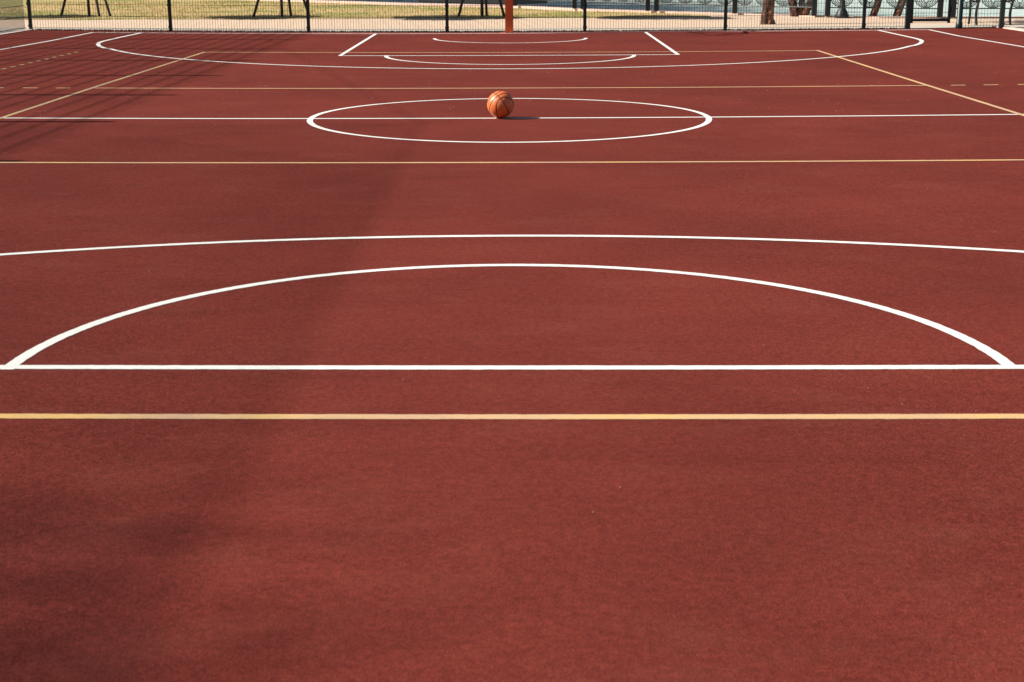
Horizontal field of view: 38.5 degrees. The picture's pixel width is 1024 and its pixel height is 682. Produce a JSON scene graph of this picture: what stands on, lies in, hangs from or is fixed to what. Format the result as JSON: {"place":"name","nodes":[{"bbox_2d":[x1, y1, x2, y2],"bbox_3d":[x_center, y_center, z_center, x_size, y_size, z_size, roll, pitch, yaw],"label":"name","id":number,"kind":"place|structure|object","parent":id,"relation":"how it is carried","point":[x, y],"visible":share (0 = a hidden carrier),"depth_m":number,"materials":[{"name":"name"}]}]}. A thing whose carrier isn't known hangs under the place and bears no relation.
{"place":"outdoors","nodes":[
{"label":"outdoors","id":0,"kind":"place"},
{"bbox_2d":[0,0,709,19],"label":"lawn","id":1,"kind":"structure","parent":0,"point":[213,13],"depth_m":37.43,"materials":[{"name":"yellow plant"}]},
{"bbox_2d":[60,0,111,15],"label":"tree stakes","id":2,"kind":"object","parent":1,"relation":"on","point":[97,7],"visible":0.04,"depth_m":34.69,"materials":[{"name":"brown wood"}]},
{"bbox_2d":[87,0,89,15],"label":"young tree","id":3,"kind":"object","parent":1,"relation":"on","point":[88,6],"depth_m":34.77,"materials":[{"name":"brown plant"}]},
{"bbox_2d":[252,0,310,16],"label":"tree stakes","id":4,"kind":"object","parent":1,"relation":"on","point":[256,7],"visible":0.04,"depth_m":34.06,"materials":[{"name":"brown wood"}]},
{"bbox_2d":[280,0,283,16],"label":"young tree","id":5,"kind":"object","parent":1,"relation":"on","point":[281,9],"depth_m":34.11,"materials":[{"name":"brown plant"}]},
{"bbox_2d":[457,0,504,16],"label":"tree stakes","id":6,"kind":"object","parent":1,"relation":"on","point":[486,7],"depth_m":33.82,"materials":[{"name":"brown wood"}]},
{"bbox_2d":[480,0,482,16],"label":"young tree","id":7,"kind":"object","parent":1,"relation":"on","point":[481,8],"depth_m":33.75,"materials":[{"name":"brown plant"}]},
{"bbox_2d":[418,0,546,4],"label":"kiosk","id":8,"kind":"object","parent":1,"relation":"on","point":[494,1],"visible":0.64,"depth_m":42.35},
{"bbox_2d":[0,27,1023,681],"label":"court","id":9,"kind":"object","parent":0,"point":[362,357],"visible":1,"depth_m":5.37,"materials":[{"name":"red rubber"}]},
{"bbox_2d":[487,91,513,117],"bbox_3d":[-0.102,-2.110,13.063,0.242,0.242,0.240,0,15,0],"label":"basketball","id":10,"kind":"object","parent":9,"relation":"on","point":[500,104],"visible":1,"depth_m":12.98,"materials":[{"name":"orange rubber"}]},
{"bbox_2d":[501,0,517,32],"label":"basketball hoop","id":11,"kind":"object","parent":9,"relation":"on","point":[508,16],"visible":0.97,"depth_m":26.82,"materials":[{"name":"orange paint"}]},
{"bbox_2d":[965,0,1006,27],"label":"fence","id":12,"kind":"object","parent":9,"relation":"on","point":[1002,13],"visible":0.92,"depth_m":26.74,"materials":[{"name":"black metal"}]},
{"bbox_2d":[0,13,1023,31],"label":"path","id":13,"kind":"structure","parent":0,"point":[567,26],"depth_m":30.54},
{"bbox_2d":[26,0,905,31],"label":"fence","id":14,"kind":"object","parent":13,"relation":"on","point":[308,17],"visible":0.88,"depth_m":27.30,"materials":[{"name":"black metal"}]},
{"bbox_2d":[904,0,963,28],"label":"gate","id":15,"kind":"structure","parent":14,"relation":"attached to","point":[909,13],"depth_m":27.08,"materials":[{"name":"black metal"}]},
{"bbox_2d":[760,0,775,24],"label":"tree","id":16,"kind":"object","parent":13,"relation":"on","point":[765,6],"visible":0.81,"depth_m":29.74,"materials":[{"name":"brown plant"}]},
{"bbox_2d":[788,0,811,16],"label":"tree","id":17,"kind":"object","parent":13,"relation":"on","point":[796,11],"visible":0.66,"depth_m":33.56,"materials":[{"name":"brown plant"}]},
{"bbox_2d":[835,0,847,17],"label":"street lamp","id":18,"kind":"object","parent":13,"relation":"on","point":[843,13],"visible":0.84,"depth_m":32.68,"materials":[{"name":"black metal"}]},
{"bbox_2d":[968,0,1014,24],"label":"bench","id":19,"kind":"object","parent":13,"relation":"on","point":[977,6],"visible":0.78,"depth_m":28.48,"materials":[{"name":"black metal"}]},
{"bbox_2d":[255,0,1023,17],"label":"quay edge","id":20,"kind":"object","parent":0,"point":[478,5],"visible":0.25,"depth_m":37.50,"materials":[{"name":"beige stone"}]},
{"bbox_2d":[513,0,1023,16],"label":"railing","id":21,"kind":"object","parent":20,"relation":"on","point":[813,6],"visible":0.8,"depth_m":33.10,"materials":[{"name":"black metal"}]},
{"bbox_2d":[869,0,881,15],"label":"tree","id":22,"kind":"object","parent":20,"relation":"on","point":[872,10],"visible":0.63,"depth_m":32.96,"materials":[{"name":"brown plant"}]},
{"bbox_2d":[893,0,905,15],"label":"tree","id":23,"kind":"object","parent":20,"relation":"on","point":[899,11],"visible":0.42,"depth_m":32.95,"materials":[{"name":"brown plant"}]},
{"bbox_2d":[335,0,1023,15],"bbox_3d":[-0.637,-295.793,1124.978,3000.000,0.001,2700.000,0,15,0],"label":"water","id":24,"kind":"structure","parent":0,"point":[821,10],"depth_m":69.13,"materials":[{"name":"blue liquid"}]},
{"label":"ground","id":25,"kind":"structure","parent":0,"visible":0},
{"bbox_2d":[0,29,33,34],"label":"kerb","id":26,"kind":"structure","parent":25,"relation":"on","point":[16,31],"depth_m":26.55,"materials":[{"name":"concrete"}]},
{"bbox_2d":[992,26,1023,30],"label":"kerb","id":27,"kind":"structure","parent":25,"relation":"on","point":[1013,28],"depth_m":26.34,"materials":[{"name":"concrete"}]},
{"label":"verge","id":28,"kind":"structure","parent":0,"visible":0},
{"bbox_2d":[0,0,25,32],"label":"fence","id":29,"kind":"object","parent":28,"relation":"on","point":[9,18],"visible":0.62,"depth_m":26.54,"materials":[{"name":"black metal"}]}
]}

